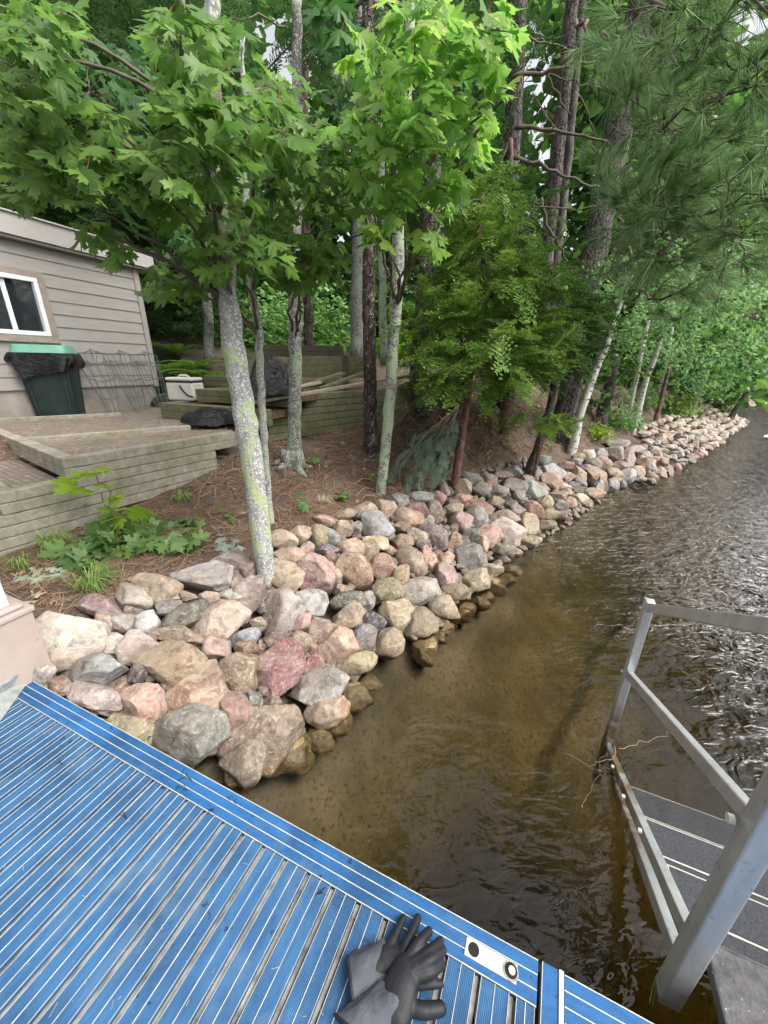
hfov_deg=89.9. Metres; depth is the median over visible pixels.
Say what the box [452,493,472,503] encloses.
rock
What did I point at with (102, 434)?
edging timber
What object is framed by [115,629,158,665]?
rock
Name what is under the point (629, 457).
rock
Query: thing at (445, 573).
rock
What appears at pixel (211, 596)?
rock
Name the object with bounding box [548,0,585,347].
pine tree
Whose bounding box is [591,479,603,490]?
rock
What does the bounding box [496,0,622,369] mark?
pine tree
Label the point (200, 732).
rock
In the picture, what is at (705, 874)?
dock stairs
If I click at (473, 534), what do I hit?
rock
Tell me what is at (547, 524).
rock
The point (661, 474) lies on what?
rock
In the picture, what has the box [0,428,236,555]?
retaining wall
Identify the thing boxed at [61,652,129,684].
rock
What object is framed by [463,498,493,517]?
rock
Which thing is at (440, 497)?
rock
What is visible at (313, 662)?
rock
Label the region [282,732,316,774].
rock
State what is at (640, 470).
rock
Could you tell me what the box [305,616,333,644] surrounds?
rock
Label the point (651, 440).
rock
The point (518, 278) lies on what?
hemlock tree
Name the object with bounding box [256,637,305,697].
rock
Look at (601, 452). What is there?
rock
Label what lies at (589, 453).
rock
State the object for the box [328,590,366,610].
rock
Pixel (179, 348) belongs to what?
fern
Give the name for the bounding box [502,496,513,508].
rock
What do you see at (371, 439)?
pine tree
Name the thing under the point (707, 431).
riprap
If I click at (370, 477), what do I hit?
grass tuft
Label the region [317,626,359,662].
rock
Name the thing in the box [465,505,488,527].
rock
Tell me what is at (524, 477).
rock
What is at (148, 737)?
weed scraps
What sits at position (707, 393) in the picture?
shrub
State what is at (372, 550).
rock
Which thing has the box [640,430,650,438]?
rock
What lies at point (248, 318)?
shrub
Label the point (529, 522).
rock
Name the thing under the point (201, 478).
ground cover
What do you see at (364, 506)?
rock
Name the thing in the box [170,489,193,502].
grass tuft
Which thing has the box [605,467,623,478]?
rock
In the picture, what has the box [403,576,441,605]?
rock
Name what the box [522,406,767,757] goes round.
water
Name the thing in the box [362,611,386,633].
rock
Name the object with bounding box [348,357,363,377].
retaining wall
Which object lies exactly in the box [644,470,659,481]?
rock
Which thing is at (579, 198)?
woods
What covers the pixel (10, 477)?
paving
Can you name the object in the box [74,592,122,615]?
rock
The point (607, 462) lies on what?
rock
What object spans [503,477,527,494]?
rock
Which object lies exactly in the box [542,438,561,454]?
seedling
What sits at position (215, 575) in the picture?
rock
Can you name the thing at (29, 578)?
plant
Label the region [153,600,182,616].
rock
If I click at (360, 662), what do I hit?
rock
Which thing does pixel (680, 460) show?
rock
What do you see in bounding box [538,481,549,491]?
rock
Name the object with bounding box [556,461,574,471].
rock
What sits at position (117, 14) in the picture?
evergreen backdrop
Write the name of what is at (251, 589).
rock
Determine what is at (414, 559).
rock
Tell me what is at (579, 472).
rock
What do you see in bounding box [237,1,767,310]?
sky
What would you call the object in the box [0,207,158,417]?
garden shed
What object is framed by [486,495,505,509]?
rock
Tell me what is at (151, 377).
wire cage
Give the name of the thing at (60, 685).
rock
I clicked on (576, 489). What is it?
rock
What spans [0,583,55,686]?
porch post
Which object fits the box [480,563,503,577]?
rock
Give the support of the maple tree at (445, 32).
on the ground at (456, 779)
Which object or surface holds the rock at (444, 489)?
on the chinking stones
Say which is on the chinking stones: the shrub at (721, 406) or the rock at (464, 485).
the rock at (464, 485)
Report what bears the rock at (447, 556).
on the chinking stones
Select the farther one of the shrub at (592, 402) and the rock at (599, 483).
the shrub at (592, 402)
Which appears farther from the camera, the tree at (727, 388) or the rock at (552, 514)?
the tree at (727, 388)
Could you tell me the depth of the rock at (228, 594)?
2.53 m
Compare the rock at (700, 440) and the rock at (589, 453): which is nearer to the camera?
the rock at (589, 453)
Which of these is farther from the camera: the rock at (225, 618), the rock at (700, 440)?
the rock at (700, 440)
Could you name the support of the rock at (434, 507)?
on the ground at (456, 779)
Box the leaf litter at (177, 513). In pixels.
[17,385,594,615]
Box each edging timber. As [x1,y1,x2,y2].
[0,412,121,421]
[22,425,190,441]
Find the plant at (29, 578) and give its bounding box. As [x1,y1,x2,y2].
[12,567,48,584]
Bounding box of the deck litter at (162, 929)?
[4,725,344,1016]
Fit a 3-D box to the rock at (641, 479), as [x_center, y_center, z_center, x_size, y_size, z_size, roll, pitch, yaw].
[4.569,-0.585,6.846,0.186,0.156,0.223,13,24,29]
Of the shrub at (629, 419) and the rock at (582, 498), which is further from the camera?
the shrub at (629, 419)
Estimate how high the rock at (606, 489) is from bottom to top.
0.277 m
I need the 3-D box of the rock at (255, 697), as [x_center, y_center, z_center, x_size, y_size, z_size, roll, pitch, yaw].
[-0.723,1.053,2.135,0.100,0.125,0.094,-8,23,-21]
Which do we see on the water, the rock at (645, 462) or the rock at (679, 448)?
the rock at (679, 448)
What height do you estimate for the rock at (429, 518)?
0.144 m
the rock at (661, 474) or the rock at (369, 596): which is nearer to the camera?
the rock at (369, 596)
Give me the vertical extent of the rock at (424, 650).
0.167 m
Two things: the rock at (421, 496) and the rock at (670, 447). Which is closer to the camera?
the rock at (421, 496)
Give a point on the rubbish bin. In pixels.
(49, 375)
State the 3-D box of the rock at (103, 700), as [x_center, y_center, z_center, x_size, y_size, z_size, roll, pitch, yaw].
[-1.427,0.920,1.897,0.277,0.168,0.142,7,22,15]
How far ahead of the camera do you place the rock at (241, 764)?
1.86 m
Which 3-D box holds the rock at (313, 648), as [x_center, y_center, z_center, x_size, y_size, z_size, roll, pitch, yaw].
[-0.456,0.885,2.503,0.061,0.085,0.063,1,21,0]
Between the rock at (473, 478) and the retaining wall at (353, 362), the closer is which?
the rock at (473, 478)
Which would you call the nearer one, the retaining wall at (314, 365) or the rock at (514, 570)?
the rock at (514, 570)
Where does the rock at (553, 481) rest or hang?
on the ground at (456, 779)
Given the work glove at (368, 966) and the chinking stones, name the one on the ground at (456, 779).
the chinking stones
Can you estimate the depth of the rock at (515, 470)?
5.49 m
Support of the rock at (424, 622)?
on the chinking stones
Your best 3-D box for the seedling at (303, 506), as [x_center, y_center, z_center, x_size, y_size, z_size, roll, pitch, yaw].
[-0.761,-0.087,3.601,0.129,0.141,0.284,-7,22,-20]
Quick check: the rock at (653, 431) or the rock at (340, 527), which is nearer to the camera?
the rock at (340, 527)
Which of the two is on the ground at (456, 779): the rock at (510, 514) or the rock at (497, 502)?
the rock at (510, 514)
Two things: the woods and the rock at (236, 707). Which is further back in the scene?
the woods
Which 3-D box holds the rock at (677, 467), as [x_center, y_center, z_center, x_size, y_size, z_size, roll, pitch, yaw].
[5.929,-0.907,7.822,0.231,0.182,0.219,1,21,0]
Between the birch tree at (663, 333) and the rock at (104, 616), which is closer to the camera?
the rock at (104, 616)
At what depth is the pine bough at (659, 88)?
3.07 m
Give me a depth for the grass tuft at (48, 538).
2.67 m
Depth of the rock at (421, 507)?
3.96 m
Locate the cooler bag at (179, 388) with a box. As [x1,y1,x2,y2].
[164,374,203,400]
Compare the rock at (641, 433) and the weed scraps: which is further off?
the rock at (641, 433)
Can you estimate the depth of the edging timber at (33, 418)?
4.94 m
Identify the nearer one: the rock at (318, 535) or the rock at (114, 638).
the rock at (114, 638)
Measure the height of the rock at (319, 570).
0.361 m
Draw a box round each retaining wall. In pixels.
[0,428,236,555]
[218,365,252,375]
[263,345,343,356]
[267,389,406,441]
[302,356,342,375]
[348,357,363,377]
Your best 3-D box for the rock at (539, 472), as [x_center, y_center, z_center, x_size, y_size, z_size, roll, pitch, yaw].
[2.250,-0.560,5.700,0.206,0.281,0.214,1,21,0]
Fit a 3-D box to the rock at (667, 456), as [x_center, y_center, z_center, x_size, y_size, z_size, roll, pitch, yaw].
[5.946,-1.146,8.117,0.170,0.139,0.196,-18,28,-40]
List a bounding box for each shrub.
[214,299,272,339]
[241,282,321,348]
[274,281,350,353]
[335,330,377,350]
[376,329,412,357]
[578,384,598,409]
[587,422,613,440]
[608,404,646,432]
[635,376,668,409]
[653,389,704,418]
[659,298,763,382]
[672,363,721,401]
[698,391,735,412]
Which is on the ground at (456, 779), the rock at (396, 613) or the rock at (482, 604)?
the rock at (396, 613)
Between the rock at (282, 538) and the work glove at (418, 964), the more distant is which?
the rock at (282, 538)
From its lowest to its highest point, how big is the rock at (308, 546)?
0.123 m
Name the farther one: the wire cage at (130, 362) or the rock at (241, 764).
the wire cage at (130, 362)
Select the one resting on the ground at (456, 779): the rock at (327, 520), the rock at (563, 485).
the rock at (327, 520)
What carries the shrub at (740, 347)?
on the ground at (456, 779)
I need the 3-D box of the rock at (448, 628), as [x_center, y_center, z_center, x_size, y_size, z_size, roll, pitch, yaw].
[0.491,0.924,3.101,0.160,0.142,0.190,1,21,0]
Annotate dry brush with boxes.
[474,405,509,429]
[499,428,530,449]
[582,414,602,432]
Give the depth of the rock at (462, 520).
4.12 m
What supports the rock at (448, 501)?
on the chinking stones
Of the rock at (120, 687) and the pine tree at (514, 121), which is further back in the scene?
the pine tree at (514, 121)
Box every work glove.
[333,926,446,1023]
[346,913,420,1001]
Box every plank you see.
[254,375,409,403]
[301,372,344,388]
[301,381,321,387]
[318,371,363,388]
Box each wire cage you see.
[77,348,121,412]
[103,350,146,410]
[130,351,167,407]
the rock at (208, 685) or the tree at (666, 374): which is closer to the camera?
the rock at (208, 685)
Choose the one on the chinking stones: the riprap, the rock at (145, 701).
the rock at (145, 701)
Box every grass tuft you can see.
[0,549,39,571]
[12,522,79,552]
[34,559,123,597]
[98,542,143,557]
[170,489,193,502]
[313,494,333,504]
[366,474,376,481]
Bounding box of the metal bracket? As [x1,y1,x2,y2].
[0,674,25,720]
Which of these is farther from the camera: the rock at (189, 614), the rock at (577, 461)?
the rock at (577, 461)
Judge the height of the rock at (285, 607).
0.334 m
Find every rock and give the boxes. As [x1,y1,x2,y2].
[32,663,56,682]
[35,610,110,673]
[47,675,71,696]
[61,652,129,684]
[66,680,122,716]
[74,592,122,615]
[94,610,112,631]
[103,632,123,653]
[105,712,154,744]
[111,613,136,633]
[114,582,153,610]
[114,680,126,693]
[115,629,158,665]
[120,682,166,722]
[126,662,148,683]
[131,572,183,602]
[131,640,208,686]
[133,609,160,633]
[150,702,230,768]
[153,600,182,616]
[154,625,204,644]
[160,599,208,627]
[165,659,228,711]
[167,560,233,592]
[180,590,197,601]
[188,599,251,638]
[197,591,219,603]
[201,634,231,661]
[210,549,251,570]
[218,652,258,694]
[218,738,266,789]
[219,588,242,600]
[220,690,252,729]
[227,704,305,778]
[228,627,260,647]
[231,575,244,587]
[233,575,265,612]
[233,639,259,654]
[240,560,256,577]
[246,690,263,705]
[249,616,266,627]
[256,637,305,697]
[262,586,305,635]
[271,529,298,548]
[271,557,305,589]
[273,547,288,560]
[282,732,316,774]
[287,546,306,563]
[288,666,349,705]
[289,630,314,653]
[290,525,311,545]
[291,612,311,631]
[294,588,328,616]
[297,552,335,595]
[300,541,314,552]
[302,695,350,730]
[303,654,324,674]
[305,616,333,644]
[307,727,334,752]
[309,642,317,654]
[310,524,327,545]
[313,514,337,527]
[314,543,339,555]
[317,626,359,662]
[324,549,336,562]
[327,527,340,546]
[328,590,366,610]
[329,711,352,736]
[332,600,365,629]
[333,520,352,536]
[333,583,351,594]
[334,551,373,590]
[334,568,342,584]
[335,508,357,519]
[336,538,366,554]
[336,650,377,675]
[342,681,373,713]
[350,521,362,534]
[353,623,376,650]
[355,501,377,512]
[358,671,383,691]
[360,510,394,537]
[361,535,388,549]
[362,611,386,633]
[363,590,374,611]
[364,539,379,561]
[371,553,396,578]
[371,577,406,600]
[375,499,397,519]
[375,627,404,660]
[377,598,414,632]
[384,545,396,555]
[385,492,409,506]
[392,533,413,548]
[392,564,409,583]
[393,522,411,532]
[394,506,424,527]
[394,544,427,578]
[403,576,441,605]
[403,606,438,638]
[406,502,428,516]
[407,491,433,503]
[407,527,428,545]
[411,635,438,666]
[415,539,431,549]
[420,545,437,572]
[422,523,448,550]
[424,514,434,524]
[427,499,444,516]
[427,594,460,621]
[431,630,445,644]
[433,490,446,505]
[434,561,457,586]
[437,551,454,563]
[438,484,450,495]
[439,618,454,635]
[440,583,469,600]
[442,503,463,515]
[445,499,460,504]
[448,532,462,549]
[451,511,473,532]
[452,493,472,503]
[454,478,471,494]
[454,542,487,570]
[455,609,470,623]
[458,602,476,617]
[460,471,483,486]
[460,528,480,542]
[462,567,489,592]
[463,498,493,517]
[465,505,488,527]
[472,481,491,496]
[473,596,491,611]
[475,533,488,552]
[477,590,494,601]
[478,523,502,550]
[480,473,497,484]
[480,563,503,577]
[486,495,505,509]
[488,577,506,596]
[490,485,508,497]
[490,516,527,546]
[490,543,517,556]
[492,509,520,521]
[493,470,512,481]
[499,573,516,587]
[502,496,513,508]
[503,465,522,476]
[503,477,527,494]
[503,564,522,576]
[509,503,525,514]
[512,488,524,503]
[517,474,534,479]
[519,512,538,534]
[521,535,542,547]
[523,479,547,500]
[523,500,545,518]
[529,467,542,481]
[535,495,553,509]
[538,455,551,465]
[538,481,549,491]
[539,520,555,529]
[540,463,565,478]
[540,472,563,490]
[544,508,560,519]
[548,490,567,500]
[553,499,569,510]
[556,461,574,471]
[558,511,566,519]
[559,483,571,489]
[560,488,572,496]
[563,471,575,481]
[565,497,577,508]
[567,481,580,486]
[568,458,583,465]
[571,453,585,459]
[571,465,586,481]
[572,485,588,493]
[572,493,589,504]
[574,478,587,486]
[580,464,592,469]
[581,449,595,462]
[583,457,602,468]
[584,466,606,485]
[587,487,606,499]
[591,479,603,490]
[594,448,607,457]
[596,457,612,470]
[599,476,608,492]
[604,446,623,461]
[605,438,630,448]
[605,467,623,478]
[607,476,622,482]
[608,479,619,492]
[612,461,630,470]
[619,479,626,489]
[621,468,636,483]
[623,448,635,467]
[624,445,645,456]
[631,465,645,475]
[635,457,650,470]
[635,475,646,482]
[637,430,646,436]
[637,450,648,456]
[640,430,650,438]
[640,440,652,446]
[641,438,654,445]
[643,478,655,485]
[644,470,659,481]
[648,429,655,435]
[648,446,660,450]
[650,449,662,456]
[650,463,656,471]
[653,440,660,445]
[653,456,660,462]
[653,470,667,479]
[654,438,666,444]
[655,433,667,438]
[657,429,667,434]
[657,466,666,472]
[658,456,668,464]
[660,448,668,453]
[662,463,673,468]
[663,454,671,459]
[663,466,673,477]
[664,444,673,450]
[667,423,673,430]
[670,454,677,460]
[672,463,681,472]
[673,431,682,437]
[674,435,687,443]
[674,438,685,443]
[674,446,684,452]
[674,459,687,464]
[675,451,684,457]
[676,441,685,448]
[685,453,698,458]
[687,456,696,463]
[689,442,698,449]
[694,438,703,443]
[694,451,702,458]
[699,443,713,451]
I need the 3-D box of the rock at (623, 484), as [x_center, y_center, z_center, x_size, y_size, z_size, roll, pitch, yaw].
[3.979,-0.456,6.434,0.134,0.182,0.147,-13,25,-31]
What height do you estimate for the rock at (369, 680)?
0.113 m
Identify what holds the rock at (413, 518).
on the ground at (456, 779)
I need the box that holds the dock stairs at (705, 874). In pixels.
[592,598,767,1023]
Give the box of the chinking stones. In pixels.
[38,455,600,788]
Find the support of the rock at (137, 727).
on the chinking stones
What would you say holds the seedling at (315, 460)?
on the ground at (456, 779)
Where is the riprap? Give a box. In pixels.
[662,393,766,448]
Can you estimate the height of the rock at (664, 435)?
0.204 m
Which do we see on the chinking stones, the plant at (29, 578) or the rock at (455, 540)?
the rock at (455, 540)
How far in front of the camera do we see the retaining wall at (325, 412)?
5.42 m
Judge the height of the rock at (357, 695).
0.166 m
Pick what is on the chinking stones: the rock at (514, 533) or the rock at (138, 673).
the rock at (138, 673)
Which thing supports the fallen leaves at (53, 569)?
on the ground at (456, 779)
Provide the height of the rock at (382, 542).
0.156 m
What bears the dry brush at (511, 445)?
on the ground at (456, 779)
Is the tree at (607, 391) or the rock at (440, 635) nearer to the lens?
the rock at (440, 635)
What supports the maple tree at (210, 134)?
on the ground at (456, 779)
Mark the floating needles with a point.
(654, 991)
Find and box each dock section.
[0,681,537,1023]
[534,961,653,1023]
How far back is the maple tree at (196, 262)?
2.00 m
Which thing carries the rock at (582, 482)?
on the chinking stones
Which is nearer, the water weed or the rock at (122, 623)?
the water weed
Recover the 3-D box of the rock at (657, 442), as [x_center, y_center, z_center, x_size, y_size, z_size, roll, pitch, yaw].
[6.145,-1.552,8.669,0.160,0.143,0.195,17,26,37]
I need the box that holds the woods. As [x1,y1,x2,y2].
[35,0,767,411]
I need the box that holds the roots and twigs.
[193,393,656,509]
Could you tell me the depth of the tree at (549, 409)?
5.46 m
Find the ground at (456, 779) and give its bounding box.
[0,293,767,1023]
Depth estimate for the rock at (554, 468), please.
5.86 m
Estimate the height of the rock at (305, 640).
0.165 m
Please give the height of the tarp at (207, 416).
0.193 m
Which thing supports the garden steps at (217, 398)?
on the paved terrace
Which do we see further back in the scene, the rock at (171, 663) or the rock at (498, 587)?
the rock at (498, 587)
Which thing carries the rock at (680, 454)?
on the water
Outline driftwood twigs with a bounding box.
[563,731,666,808]
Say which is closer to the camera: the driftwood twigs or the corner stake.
the driftwood twigs
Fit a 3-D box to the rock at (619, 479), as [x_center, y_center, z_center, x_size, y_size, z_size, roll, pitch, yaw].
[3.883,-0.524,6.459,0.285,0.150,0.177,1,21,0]
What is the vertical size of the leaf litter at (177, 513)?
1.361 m
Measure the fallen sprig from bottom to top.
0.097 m
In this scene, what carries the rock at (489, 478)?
on the chinking stones
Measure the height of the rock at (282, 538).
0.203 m
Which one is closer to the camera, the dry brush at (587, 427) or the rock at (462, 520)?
the rock at (462, 520)
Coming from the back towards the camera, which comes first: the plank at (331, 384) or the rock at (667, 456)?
the rock at (667, 456)
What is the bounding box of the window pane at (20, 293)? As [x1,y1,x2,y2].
[0,278,43,331]
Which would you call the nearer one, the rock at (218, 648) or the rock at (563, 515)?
the rock at (218, 648)
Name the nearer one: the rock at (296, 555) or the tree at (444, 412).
the rock at (296, 555)
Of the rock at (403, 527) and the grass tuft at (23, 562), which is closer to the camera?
the grass tuft at (23, 562)
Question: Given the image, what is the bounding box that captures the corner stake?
[342,355,348,390]
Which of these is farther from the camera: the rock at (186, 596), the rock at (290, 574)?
the rock at (290, 574)
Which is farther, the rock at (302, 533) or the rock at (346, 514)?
the rock at (346, 514)
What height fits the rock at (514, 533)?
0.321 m
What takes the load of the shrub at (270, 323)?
on the ground at (456, 779)
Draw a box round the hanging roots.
[407,392,648,467]
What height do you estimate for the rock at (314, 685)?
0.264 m
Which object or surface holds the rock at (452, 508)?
on the chinking stones
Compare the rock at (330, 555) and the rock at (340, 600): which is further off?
the rock at (330, 555)
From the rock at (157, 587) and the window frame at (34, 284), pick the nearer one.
the rock at (157, 587)
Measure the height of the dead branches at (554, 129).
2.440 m
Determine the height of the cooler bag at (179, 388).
0.349 m
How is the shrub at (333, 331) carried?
on the ground at (456, 779)
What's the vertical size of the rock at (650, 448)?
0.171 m
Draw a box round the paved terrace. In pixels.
[0,404,234,454]
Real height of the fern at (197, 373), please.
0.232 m
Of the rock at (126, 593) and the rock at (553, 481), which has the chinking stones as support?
the rock at (126, 593)
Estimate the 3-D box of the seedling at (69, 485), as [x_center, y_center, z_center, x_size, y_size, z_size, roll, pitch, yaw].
[-1.990,-0.076,2.741,0.642,0.482,0.258,1,21,0]
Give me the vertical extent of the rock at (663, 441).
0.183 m
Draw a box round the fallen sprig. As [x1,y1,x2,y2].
[213,534,246,552]
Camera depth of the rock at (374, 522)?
3.56 m
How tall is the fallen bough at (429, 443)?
1.018 m
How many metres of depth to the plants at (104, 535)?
2.69 m
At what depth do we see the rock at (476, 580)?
3.47 m
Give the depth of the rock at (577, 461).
6.50 m
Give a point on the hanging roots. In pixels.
(415, 419)
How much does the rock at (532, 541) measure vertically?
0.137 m
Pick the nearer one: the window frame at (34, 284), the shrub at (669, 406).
the window frame at (34, 284)
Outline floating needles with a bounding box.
[649,974,656,1005]
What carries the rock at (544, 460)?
on the chinking stones
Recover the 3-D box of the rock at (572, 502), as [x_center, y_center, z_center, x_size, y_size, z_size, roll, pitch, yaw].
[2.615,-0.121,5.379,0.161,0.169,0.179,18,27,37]
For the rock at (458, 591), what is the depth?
3.27 m
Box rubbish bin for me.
[4,344,85,415]
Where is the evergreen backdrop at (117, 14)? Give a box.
[0,0,265,357]
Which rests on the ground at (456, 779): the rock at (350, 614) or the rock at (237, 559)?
the rock at (350, 614)
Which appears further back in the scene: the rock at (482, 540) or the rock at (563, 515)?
the rock at (563, 515)
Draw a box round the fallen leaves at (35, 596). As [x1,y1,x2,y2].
[25,588,45,604]
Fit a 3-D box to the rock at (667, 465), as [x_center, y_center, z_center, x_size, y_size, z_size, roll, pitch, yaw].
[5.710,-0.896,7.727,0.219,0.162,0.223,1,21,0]
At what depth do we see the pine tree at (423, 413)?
4.90 m
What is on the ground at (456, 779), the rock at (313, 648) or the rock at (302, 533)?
the rock at (302, 533)
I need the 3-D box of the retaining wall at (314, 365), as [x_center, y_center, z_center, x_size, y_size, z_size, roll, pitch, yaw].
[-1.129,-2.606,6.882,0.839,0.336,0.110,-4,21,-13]
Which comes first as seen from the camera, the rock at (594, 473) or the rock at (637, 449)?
the rock at (594, 473)
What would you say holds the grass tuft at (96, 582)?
on the ground at (456, 779)
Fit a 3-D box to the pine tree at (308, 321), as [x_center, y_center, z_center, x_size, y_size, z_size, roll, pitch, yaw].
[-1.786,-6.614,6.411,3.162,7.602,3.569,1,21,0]
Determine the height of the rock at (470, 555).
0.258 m
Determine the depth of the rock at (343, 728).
2.20 m
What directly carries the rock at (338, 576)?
on the chinking stones
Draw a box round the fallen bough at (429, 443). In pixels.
[388,406,459,493]
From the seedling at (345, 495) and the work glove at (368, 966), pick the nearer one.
the work glove at (368, 966)
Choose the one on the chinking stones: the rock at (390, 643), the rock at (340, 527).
the rock at (340, 527)
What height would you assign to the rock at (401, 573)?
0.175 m
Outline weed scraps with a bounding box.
[57,726,325,894]
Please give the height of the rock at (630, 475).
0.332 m
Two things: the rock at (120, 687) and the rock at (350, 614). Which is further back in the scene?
the rock at (350, 614)
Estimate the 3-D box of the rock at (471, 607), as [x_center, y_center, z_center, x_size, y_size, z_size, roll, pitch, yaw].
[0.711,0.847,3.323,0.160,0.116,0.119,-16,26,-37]
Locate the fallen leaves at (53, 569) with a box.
[43,566,72,581]
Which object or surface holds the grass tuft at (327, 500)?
on the ground at (456, 779)
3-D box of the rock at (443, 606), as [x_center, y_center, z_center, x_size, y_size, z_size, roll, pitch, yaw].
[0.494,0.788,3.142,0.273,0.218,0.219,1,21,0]
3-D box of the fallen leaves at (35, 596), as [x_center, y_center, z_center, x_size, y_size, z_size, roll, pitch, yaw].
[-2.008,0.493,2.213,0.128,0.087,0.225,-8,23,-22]
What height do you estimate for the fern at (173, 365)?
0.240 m
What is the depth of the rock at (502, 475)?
5.25 m
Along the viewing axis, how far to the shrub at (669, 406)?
11.51 m
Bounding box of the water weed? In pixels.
[607,761,631,777]
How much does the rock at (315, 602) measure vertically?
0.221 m
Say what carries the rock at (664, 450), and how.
on the ground at (456, 779)
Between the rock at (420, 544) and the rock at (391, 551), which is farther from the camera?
the rock at (420, 544)
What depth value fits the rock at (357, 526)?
3.46 m
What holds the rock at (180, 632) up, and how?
on the chinking stones
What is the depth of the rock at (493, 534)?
4.06 m
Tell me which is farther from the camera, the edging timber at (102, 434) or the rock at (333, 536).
the edging timber at (102, 434)
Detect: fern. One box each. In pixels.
[151,342,202,355]
[153,362,209,375]
[160,368,218,381]
[162,359,224,371]
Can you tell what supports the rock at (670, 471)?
in the water
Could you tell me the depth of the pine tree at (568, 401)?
5.99 m
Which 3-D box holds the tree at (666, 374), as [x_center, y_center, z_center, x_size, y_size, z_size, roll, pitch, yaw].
[6.941,-3.037,9.840,1.230,2.565,2.487,15,25,33]
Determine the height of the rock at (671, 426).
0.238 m
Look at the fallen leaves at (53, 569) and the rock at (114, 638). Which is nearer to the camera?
the rock at (114, 638)
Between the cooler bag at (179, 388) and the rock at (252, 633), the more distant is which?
the cooler bag at (179, 388)
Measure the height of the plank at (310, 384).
0.150 m
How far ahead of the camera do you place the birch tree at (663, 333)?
7.25 m
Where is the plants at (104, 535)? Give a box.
[37,512,210,585]
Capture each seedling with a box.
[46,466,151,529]
[218,506,235,523]
[296,493,308,512]
[305,451,319,463]
[335,491,353,500]
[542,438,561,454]
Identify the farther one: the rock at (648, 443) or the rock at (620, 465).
the rock at (648, 443)
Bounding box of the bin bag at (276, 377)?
[249,351,288,395]
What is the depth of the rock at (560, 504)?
5.17 m
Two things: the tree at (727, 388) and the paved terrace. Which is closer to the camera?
the paved terrace
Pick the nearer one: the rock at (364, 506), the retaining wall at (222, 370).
the rock at (364, 506)
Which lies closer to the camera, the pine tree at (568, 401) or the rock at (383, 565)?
the rock at (383, 565)
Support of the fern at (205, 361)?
on the ground at (456, 779)
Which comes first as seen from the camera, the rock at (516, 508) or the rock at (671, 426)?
the rock at (516, 508)
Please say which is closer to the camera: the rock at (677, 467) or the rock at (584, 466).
the rock at (584, 466)
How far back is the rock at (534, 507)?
4.80 m
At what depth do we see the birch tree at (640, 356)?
9.41 m
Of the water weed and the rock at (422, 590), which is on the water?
the water weed
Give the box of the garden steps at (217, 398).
[159,375,324,426]
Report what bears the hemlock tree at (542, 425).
on the ground at (456, 779)
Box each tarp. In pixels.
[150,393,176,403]
[179,407,234,426]
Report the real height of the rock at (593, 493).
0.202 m
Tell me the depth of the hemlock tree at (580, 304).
5.06 m
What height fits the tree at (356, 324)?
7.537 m
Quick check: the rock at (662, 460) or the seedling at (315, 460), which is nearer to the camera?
the seedling at (315, 460)
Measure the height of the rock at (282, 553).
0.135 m
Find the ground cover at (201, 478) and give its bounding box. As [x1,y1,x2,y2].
[36,337,642,568]
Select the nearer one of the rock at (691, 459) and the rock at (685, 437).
the rock at (691, 459)
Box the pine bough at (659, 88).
[555,0,767,329]
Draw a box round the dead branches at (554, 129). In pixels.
[510,26,682,287]
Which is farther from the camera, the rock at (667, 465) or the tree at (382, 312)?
the rock at (667, 465)
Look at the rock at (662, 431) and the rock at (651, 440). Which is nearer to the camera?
the rock at (651, 440)
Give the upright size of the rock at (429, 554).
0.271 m
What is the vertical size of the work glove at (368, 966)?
0.040 m
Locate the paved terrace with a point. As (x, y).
(134, 422)
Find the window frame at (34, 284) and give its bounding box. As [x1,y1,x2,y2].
[0,272,51,335]
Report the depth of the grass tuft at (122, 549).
2.61 m
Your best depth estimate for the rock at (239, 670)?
2.15 m
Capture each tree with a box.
[0,0,315,585]
[6,0,381,363]
[133,7,350,524]
[184,0,352,351]
[228,0,396,477]
[265,0,507,457]
[313,0,530,495]
[324,0,426,356]
[374,161,611,492]
[377,5,387,361]
[397,0,550,432]
[404,99,633,444]
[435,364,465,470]
[442,0,527,407]
[442,353,450,428]
[490,402,589,480]
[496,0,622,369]
[524,379,556,474]
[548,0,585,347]
[549,0,660,446]
[566,236,709,455]
[594,356,653,429]
[598,320,720,409]
[616,252,767,434]
[636,341,694,422]
[654,283,767,410]
[670,351,736,413]
[708,316,767,423]
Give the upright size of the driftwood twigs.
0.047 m
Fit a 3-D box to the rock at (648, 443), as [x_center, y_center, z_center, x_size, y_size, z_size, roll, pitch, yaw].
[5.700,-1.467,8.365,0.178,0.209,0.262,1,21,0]
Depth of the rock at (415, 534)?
3.64 m
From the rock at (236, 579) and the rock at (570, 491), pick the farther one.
the rock at (570, 491)
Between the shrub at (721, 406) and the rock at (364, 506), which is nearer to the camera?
the rock at (364, 506)
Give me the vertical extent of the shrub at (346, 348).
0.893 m
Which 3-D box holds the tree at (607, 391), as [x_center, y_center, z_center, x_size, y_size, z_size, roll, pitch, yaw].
[5.107,-2.335,8.283,1.348,1.911,0.971,1,21,0]
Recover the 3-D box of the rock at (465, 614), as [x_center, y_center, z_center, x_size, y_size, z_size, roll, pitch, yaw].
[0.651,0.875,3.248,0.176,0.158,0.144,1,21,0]
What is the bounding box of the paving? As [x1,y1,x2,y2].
[0,460,55,487]

